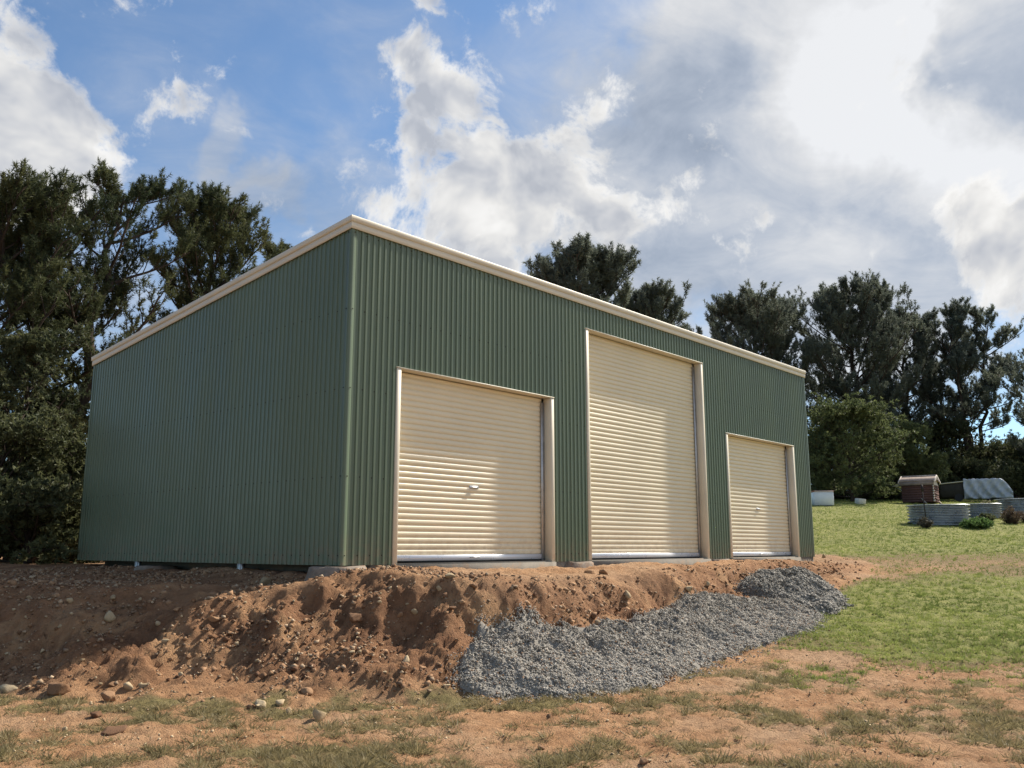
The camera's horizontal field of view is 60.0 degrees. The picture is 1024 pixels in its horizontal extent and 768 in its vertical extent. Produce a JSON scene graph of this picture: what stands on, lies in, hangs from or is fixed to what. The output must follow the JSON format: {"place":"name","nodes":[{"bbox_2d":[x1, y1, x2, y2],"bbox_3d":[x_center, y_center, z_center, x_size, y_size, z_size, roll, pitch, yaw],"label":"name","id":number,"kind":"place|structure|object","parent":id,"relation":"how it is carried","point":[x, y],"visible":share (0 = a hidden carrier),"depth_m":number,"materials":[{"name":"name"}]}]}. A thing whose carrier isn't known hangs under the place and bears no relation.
{"place":"outdoors","nodes":[
{"label":"outdoors","id":0,"kind":"place"},
{"bbox_2d":[0,499,1023,767],"bbox_3d":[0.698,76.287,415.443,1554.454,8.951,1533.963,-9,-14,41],"label":"ground","id":1,"kind":"structure","parent":0,"point":[134,659],"depth_m":10.53,"materials":[{"name":"brown soil"}]},
{"bbox_2d":[0,684,17,692],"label":"rock","id":2,"kind":"object","parent":1,"relation":"on","point":[8,688],"visible":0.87,"depth_m":9.76,"materials":[{"name":"stone"}]},
{"bbox_2d":[0,397,87,561],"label":"shrub","id":3,"kind":"object","parent":1,"relation":"on","point":[27,434],"visible":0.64,"depth_m":19.89,"materials":[{"name":"green plant"}]},
{"bbox_2d":[0,156,93,448],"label":"pine tree","id":4,"kind":"object","parent":1,"relation":"on","point":[19,297],"visible":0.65,"depth_m":25.51,"materials":[{"name":"green plant"}]},
{"bbox_2d":[0,458,95,563],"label":"shrub","id":5,"kind":"object","parent":1,"relation":"on","point":[57,501],"visible":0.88,"depth_m":18.55,"materials":[{"name":"green plant"}]},
{"bbox_2d":[1,428,99,562],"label":"shrub","id":6,"kind":"object","parent":1,"relation":"on","point":[77,455],"visible":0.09,"depth_m":20.82,"materials":[{"name":"green plant"}]},
{"bbox_2d":[0,319,102,558],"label":"shrub","id":7,"kind":"object","parent":1,"relation":"on","point":[21,343],"visible":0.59,"depth_m":24.09,"materials":[{"name":"green plant"}]},
{"bbox_2d":[2,457,100,560],"bbox_3d":[-10.451,3.058,22.245,5.195,3.212,4.531,1,-10,-6],"label":"shrub","id":8,"kind":"object","parent":1,"relation":"on","point":[70,482],"visible":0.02,"depth_m":21.02,"materials":[{"name":"green plant"}]},
{"bbox_2d":[46,682,70,695],"bbox_3d":[-4.924,3.312,9.602,0.252,0.162,0.206,-5,-12,25],"label":"rock","id":9,"kind":"object","parent":1,"relation":"on","point":[54,688],"visible":0.93,"depth_m":9.54,"materials":[{"name":"brown stone"}]},
{"bbox_2d":[66,598,73,603],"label":"rock","id":10,"kind":"object","parent":1,"relation":"on","point":[70,600],"visible":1,"depth_m":11.57,"materials":[{"name":"stone"}]},
{"bbox_2d":[90,711,102,718],"bbox_3d":[-3.968,3.168,8.494,0.090,0.066,0.119,-6,-12,28],"label":"rock","id":11,"kind":"object","parent":1,"relation":"on","point":[95,714],"visible":0.96,"depth_m":8.46,"materials":[{"name":"brown stone"}]},
{"bbox_2d":[0,156,201,559],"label":"pine tree","id":12,"kind":"object","parent":1,"relation":"on","point":[95,305],"visible":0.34,"depth_m":27.95,"materials":[{"name":"green plant"}]},
{"bbox_2d":[100,691,115,701],"bbox_3d":[-4.276,3.322,9.395,0.152,0.135,0.171,6,-12,-29],"label":"rock","id":13,"kind":"object","parent":1,"relation":"on","point":[108,696],"visible":0.91,"depth_m":9.36,"materials":[{"name":"brown stone"}]},
{"bbox_2d":[104,611,115,621],"bbox_3d":[-5.099,2.954,11.268,0.150,0.151,0.111,2,-11,-8],"label":"rock","id":14,"kind":"object","parent":1,"relation":"on","point":[109,616],"visible":1,"depth_m":11.23,"materials":[{"name":"stone"}]},
{"bbox_2d":[106,681,115,686],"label":"rock","id":15,"kind":"object","parent":1,"relation":"on","point":[111,684],"visible":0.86,"depth_m":9.80,"materials":[{"name":"brown stone"}]},
{"bbox_2d":[101,725,126,735],"bbox_3d":[-3.502,3.051,7.821,0.205,0.043,0.204,2,8,17],"label":"rock","id":16,"kind":"object","parent":1,"relation":"on","point":[110,730],"visible":0.85,"depth_m":7.79,"materials":[{"name":"brown stone"}]},
{"bbox_2d":[123,682,132,689],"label":"rock","id":17,"kind":"object","parent":1,"relation":"on","point":[128,685],"visible":1,"depth_m":9.73,"materials":[{"name":"stone"}]},
{"bbox_2d":[138,683,146,687],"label":"rock","id":18,"kind":"object","parent":1,"relation":"on","point":[142,685],"visible":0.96,"depth_m":9.75,"materials":[{"name":"stone"}]},
{"bbox_2d":[142,177,286,324],"bbox_3d":[-11.072,-0.291,31.662,5.280,14.326,5.105,-9,-14,41],"label":"pine tree","id":19,"kind":"object","parent":1,"relation":"on","point":[219,235],"visible":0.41,"depth_m":31.66,"materials":[{"name":"green plant"}]},
{"bbox_2d":[208,616,220,621],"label":"rock","id":20,"kind":"object","parent":1,"relation":"on","point":[212,619],"visible":1,"depth_m":11.03,"materials":[{"name":"beige stone"}]},
{"bbox_2d":[255,699,265,707],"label":"rock","id":21,"kind":"object","parent":1,"relation":"on","point":[259,703],"visible":0.92,"depth_m":8.91,"materials":[{"name":"stone"}]},
{"bbox_2d":[259,577,271,584],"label":"rock","id":22,"kind":"object","parent":1,"relation":"on","point":[264,580],"visible":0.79,"depth_m":13.06,"materials":[{"name":"stone"}]},
{"bbox_2d":[261,240,293,258],"bbox_3d":[-9.481,0.908,34.457,2.646,13.847,2.593,-9,-14,41],"label":"pine tree","id":23,"kind":"object","parent":1,"relation":"on","point":[268,249],"visible":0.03,"depth_m":35.29,"materials":[{"name":"green plant"}]},
{"bbox_2d":[275,699,284,706],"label":"rock","id":24,"kind":"object","parent":1,"relation":"on","point":[279,702],"visible":0.89,"depth_m":8.97,"materials":[{"name":"stone"}]},
{"bbox_2d":[286,707,291,714],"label":"rock","id":25,"kind":"object","parent":1,"relation":"on","point":[289,710],"visible":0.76,"depth_m":8.63,"materials":[{"name":"stone"}]},
{"bbox_2d":[301,687,312,695],"bbox_3d":[-2.161,3.254,9.339,0.128,0.123,0.133,-2,-23,-4],"label":"rock","id":26,"kind":"object","parent":1,"relation":"on","point":[306,690],"visible":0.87,"depth_m":9.32,"materials":[{"name":"beige stone"}]},
{"bbox_2d":[313,709,325,721],"bbox_3d":[-1.808,3.115,8.311,0.129,0.114,0.124,9,-26,-9],"label":"rock","id":27,"kind":"object","parent":1,"relation":"on","point":[319,714],"visible":0.91,"depth_m":8.28,"materials":[{"name":"stone"}]},
{"bbox_2d":[348,613,362,621],"bbox_3d":[-1.949,2.903,10.993,0.185,0.118,0.130,-2,3,-42],"label":"rock","id":28,"kind":"object","parent":1,"relation":"on","point":[355,617],"visible":1,"depth_m":10.96,"materials":[{"name":"beige stone"}]},
{"bbox_2d":[403,655,409,661],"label":"rock","id":29,"kind":"object","parent":1,"relation":"on","point":[406,658],"visible":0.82,"depth_m":10.14,"materials":[{"name":"stone"}]},
{"bbox_2d":[0,558,863,708],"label":"soil clods","id":30,"kind":"object","parent":1,"relation":"on","point":[262,675],"visible":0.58,"depth_m":11.70,"materials":[{"name":"brown soil"}]},
{"bbox_2d":[0,558,866,700],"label":"dirt crumbs","id":31,"kind":"object","parent":1,"relation":"on","point":[57,587],"visible":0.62,"depth_m":11.54,"materials":[{"name":"soil"}]},
{"bbox_2d":[77,215,814,581],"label":"metal shed","id":32,"kind":"structure","parent":1,"relation":"on","point":[351,391],"depth_m":15.79,"materials":[{"name":"green metal"}]},
{"bbox_2d":[397,372,541,562],"bbox_3d":[-0.632,1.496,15.061,0.085,2.977,3.604,-9,-14,41],"label":"roller door","id":33,"kind":"structure","parent":32,"relation":"in","point":[470,457],"depth_m":14.96,"materials":[{"name":"beige metal"}]},
{"bbox_2d":[588,334,698,559],"bbox_3d":[2.842,1.454,19.062,0.042,4.510,4.315,-9,-14,41],"label":"roller door","id":34,"kind":"structure","parent":32,"relation":"in","point":[644,496],"depth_m":18.97,"materials":[{"name":"beige metal"}]},
{"bbox_2d":[728,436,790,556],"bbox_3d":[6.310,2.923,22.712,0.085,2.944,3.536,-9,-14,41],"label":"roller door","id":35,"kind":"structure","parent":32,"relation":"in","point":[758,488],"depth_m":22.76,"materials":[{"name":"beige metal"}]},
{"bbox_2d":[445,573,455,577],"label":"rock","id":36,"kind":"object","parent":1,"relation":"on","point":[449,575],"visible":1,"depth_m":11.47,"materials":[{"name":"stone"}]},
{"bbox_2d":[469,583,477,588],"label":"rock","id":37,"kind":"object","parent":1,"relation":"on","point":[474,585],"visible":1,"depth_m":11.36,"materials":[{"name":"brown stone"}]},
{"bbox_2d":[0,631,1023,767],"bbox_3d":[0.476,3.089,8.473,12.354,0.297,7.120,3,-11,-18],"label":"grass tufts","id":38,"kind":"object","parent":1,"relation":"on","point":[339,761],"visible":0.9,"depth_m":7.77,"materials":[{"name":"green plant"}]},
{"bbox_2d":[2,652,1022,767],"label":"pebbles","id":39,"kind":"object","parent":1,"relation":"on","point":[448,730],"visible":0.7,"depth_m":8.30,"materials":[{"name":"stone"}]},
{"bbox_2d":[522,232,641,307],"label":"pine tree","id":40,"kind":"object","parent":1,"relation":"on","point":[601,269],"visible":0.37,"depth_m":44.49,"materials":[{"name":"green plant"}]},
{"bbox_2d":[584,569,594,573],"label":"rock","id":41,"kind":"object","parent":1,"relation":"on","point":[591,571],"visible":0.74,"depth_m":14.93,"materials":[{"name":"beige stone"}]},
{"bbox_2d":[599,569,607,574],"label":"rock","id":42,"kind":"object","parent":1,"relation":"on","point":[602,571],"visible":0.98,"depth_m":15.08,"materials":[{"name":"brown stone"}]},
{"bbox_2d":[624,590,630,599],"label":"rock","id":43,"kind":"object","parent":1,"relation":"on","point":[627,596],"visible":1,"depth_m":14.11,"materials":[{"name":"stone"}]},
{"bbox_2d":[434,588,842,704],"bbox_3d":[2.593,3.639,13.170,2.674,1.298,9.806,-9,-14,41],"label":"gravel heap","id":44,"kind":"object","parent":1,"relation":"on","point":[674,637],"visible":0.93,"depth_m":11.37,"materials":[{"name":"grey gravel"}]},
{"bbox_2d":[448,592,829,700],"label":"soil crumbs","id":45,"kind":"object","parent":44,"relation":"on","point":[642,645],"visible":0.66,"depth_m":11.49,"materials":[{"name":"grey gravel"}]},
{"bbox_2d":[639,758,647,764],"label":"rock","id":46,"kind":"object","parent":1,"relation":"on","point":[643,761],"visible":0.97,"depth_m":6.69,"materials":[{"name":"beige stone"}]},
{"bbox_2d":[613,277,692,329],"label":"pine tree","id":47,"kind":"object","parent":1,"relation":"on","point":[654,301],"visible":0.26,"depth_m":47.50,"materials":[{"name":"green plant"}]},
{"bbox_2d":[685,586,691,591],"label":"rock","id":48,"kind":"object","parent":1,"relation":"on","point":[688,588],"visible":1,"depth_m":15.54,"materials":[{"name":"stone"}]},
{"bbox_2d":[688,279,820,417],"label":"pine tree","id":49,"kind":"object","parent":1,"relation":"on","point":[766,321],"visible":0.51,"depth_m":67.77,"materials":[{"name":"green plant"}]},
{"bbox_2d":[732,566,856,615],"bbox_3d":[6.060,4.295,18.251,2.565,1.042,4.100,-9,-14,41],"label":"gravel heap","id":50,"kind":"object","parent":1,"relation":"on","point":[821,594],"visible":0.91,"depth_m":17.32,"materials":[{"name":"grey gravel"}]},
{"bbox_2d":[811,491,833,505],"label":"chest freezer","id":51,"kind":"object","parent":1,"relation":"on","point":[824,498],"visible":0.93,"depth_m":51.76,"materials":[{"name":"white metal"}]},
{"bbox_2d":[808,429,851,492],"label":"shrub","id":52,"kind":"object","parent":1,"relation":"on","point":[834,466],"visible":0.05,"depth_m":64.65,"materials":[{"name":"green plant"}]},
{"bbox_2d":[809,465,856,499],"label":"shrub","id":53,"kind":"object","parent":1,"relation":"on","point":[838,496],"visible":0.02,"depth_m":70.43,"materials":[{"name":"green plant"}]},
{"bbox_2d":[778,269,937,499],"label":"pine tree","id":54,"kind":"object","parent":1,"relation":"on","point":[842,322],"visible":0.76,"depth_m":69.80,"materials":[{"name":"green plant"}]},
{"bbox_2d":[855,498,865,503],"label":"cream box","id":55,"kind":"object","parent":1,"relation":"on","point":[859,501],"visible":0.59,"depth_m":54.56,"materials":[{"name":"white"}]},
{"bbox_2d":[806,388,918,501],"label":"tree","id":56,"kind":"object","parent":1,"relation":"on","point":[851,417],"visible":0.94,"depth_m":58.07,"materials":[{"name":"green plant"}]},
{"bbox_2d":[838,457,916,499],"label":"shrub","id":57,"kind":"object","parent":1,"relation":"on","point":[896,491],"visible":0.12,"depth_m":64.90,"materials":[{"name":"green plant"}]},
{"bbox_2d":[761,497,1023,688],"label":"green grass","id":58,"kind":"structure","parent":1,"relation":"on","point":[928,617],"depth_m":16.84,"materials":[{"name":"green plant"}]},
{"bbox_2d":[852,416,951,499],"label":"tree","id":59,"kind":"object","parent":1,"relation":"on","point":[919,464],"visible":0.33,"depth_m":64.14,"materials":[{"name":"green plant"}]},
{"bbox_2d":[860,300,959,457],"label":"pine tree","id":60,"kind":"object","parent":1,"relation":"on","point":[919,414],"visible":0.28,"depth_m":73.54,"materials":[{"name":"green plant"}]},
{"bbox_2d":[892,475,940,502],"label":"chicken coop","id":61,"kind":"structure","parent":1,"relation":"on","point":[911,492],"depth_m":55.47,"materials":[{"name":"wood"}]},
{"bbox_2d":[921,484,925,516],"bbox_3d":[16.933,5.090,36.418,0.100,1.945,0.060,-2,-10,0],"label":"picket","id":62,"kind":"object","parent":1,"relation":"on","point":[922,490],"visible":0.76,"depth_m":36.49,"materials":[{"name":"metal"}]},
{"bbox_2d":[915,515,934,527],"bbox_3d":[16.680,5.560,35.745,0.794,0.684,0.842,-9,-14,41],"label":"dead weed","id":63,"kind":"object","parent":1,"relation":"on","point":[926,523],"visible":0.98,"depth_m":35.64,"materials":[{"name":"brown plant"}]},
{"bbox_2d":[905,504,969,525],"bbox_3d":[18.140,5.655,37.732,2.511,0.984,2.018,-5,-12,25],"label":"raised bed","id":64,"kind":"object","parent":1,"relation":"on","point":[948,514],"visible":0.78,"depth_m":36.88,"materials":[{"name":"metal"}]},
{"bbox_2d":[908,451,967,494],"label":"shrub","id":65,"kind":"object","parent":1,"relation":"on","point":[951,461],"visible":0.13,"depth_m":66.91,"materials":[{"name":"green plant"}]},
{"bbox_2d":[914,415,1004,499],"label":"shrub","id":66,"kind":"object","parent":1,"relation":"on","point":[945,434],"visible":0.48,"depth_m":70.65,"materials":[{"name":"green plant"}]},
{"bbox_2d":[908,295,1023,461],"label":"pine tree","id":67,"kind":"object","parent":1,"relation":"on","point":[963,363],"visible":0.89,"depth_m":71.86,"materials":[{"name":"green plant"}]},
{"bbox_2d":[939,481,993,501],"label":"camper trailer","id":68,"kind":"object","parent":1,"relation":"on","point":[952,490],"visible":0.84,"depth_m":60.19,"materials":[{"name":"grey fabric"}]},
{"bbox_2d":[963,478,1013,498],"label":"tarpaulin","id":69,"kind":"object","parent":68,"relation":"on","point":[984,488],"visible":1,"depth_m":59.05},
{"bbox_2d":[933,452,1005,499],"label":"shrub","id":70,"kind":"object","parent":1,"relation":"on","point":[971,465],"visible":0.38,"depth_m":67.15,"materials":[{"name":"green plant"}]},
{"bbox_2d":[958,516,994,528],"bbox_3d":[18.825,5.644,35.917,1.243,0.661,1.843,-9,-14,41],"label":"green plant","id":71,"kind":"object","parent":1,"relation":"on","point":[976,522],"visible":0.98,"depth_m":35.57,"materials":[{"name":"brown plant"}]},
{"bbox_2d":[967,503,1001,517],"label":"raised bed","id":72,"kind":"object","parent":1,"relation":"on","point":[976,509],"visible":0.55,"depth_m":41.92,"materials":[{"name":"metal"}]},
{"bbox_2d":[977,512,995,520],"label":"green plant","id":73,"kind":"object","parent":1,"relation":"on","point":[990,516],"visible":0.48,"depth_m":40.32,"materials":[{"name":"green plant"}]},
{"bbox_2d":[952,434,1023,497],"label":"shrub","id":74,"kind":"object","parent":1,"relation":"on","point":[993,456],"visible":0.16,"depth_m":70.56,"materials":[{"name":"green plant"}]},
{"bbox_2d":[968,459,1023,499],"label":"shrub","id":75,"kind":"object","parent":1,"relation":"on","point":[1013,476],"visible":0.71,"depth_m":65.14,"materials":[{"name":"green plant"}]},
{"bbox_2d":[983,348,1023,455],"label":"pine tree","id":76,"kind":"object","parent":1,"relation":"on","point":[1013,369],"visible":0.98,"depth_m":67.06,"materials":[{"name":"green plant"}]},
{"bbox_2d":[988,429,1023,496],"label":"shrub","id":77,"kind":"object","parent":1,"relation":"on","point":[1008,456],"visible":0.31,"depth_m":68.57,"materials":[{"name":"green plant"}]},
{"bbox_2d":[994,498,1023,513],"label":"raised bed","id":78,"kind":"object","parent":1,"relation":"on","point":[1017,504],"visible":0.57,"depth_m":44.65,"materials":[{"name":"metal"}]},
{"bbox_2d":[998,505,1021,523],"bbox_3d":[21.887,5.781,38.904,1.031,1.007,1.370,-9,-14,41],"label":"dead weed","id":79,"kind":"object","parent":1,"relation":"on","point":[1011,516],"visible":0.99,"depth_m":38.76,"materials":[{"name":"brown plant"}]},
{"bbox_2d":[1019,511,1023,521],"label":"dead weed","id":80,"kind":"object","parent":1,"relation":"on","point":[1022,518],"visible":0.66,"depth_m":39.29,"materials":[{"name":"brown plant"}]},
{"bbox_2d":[0,0,1023,458],"label":"sky","id":81,"kind":"structure","parent":0,"point":[729,143],"materials":[{"name":"blue"}]}
]}

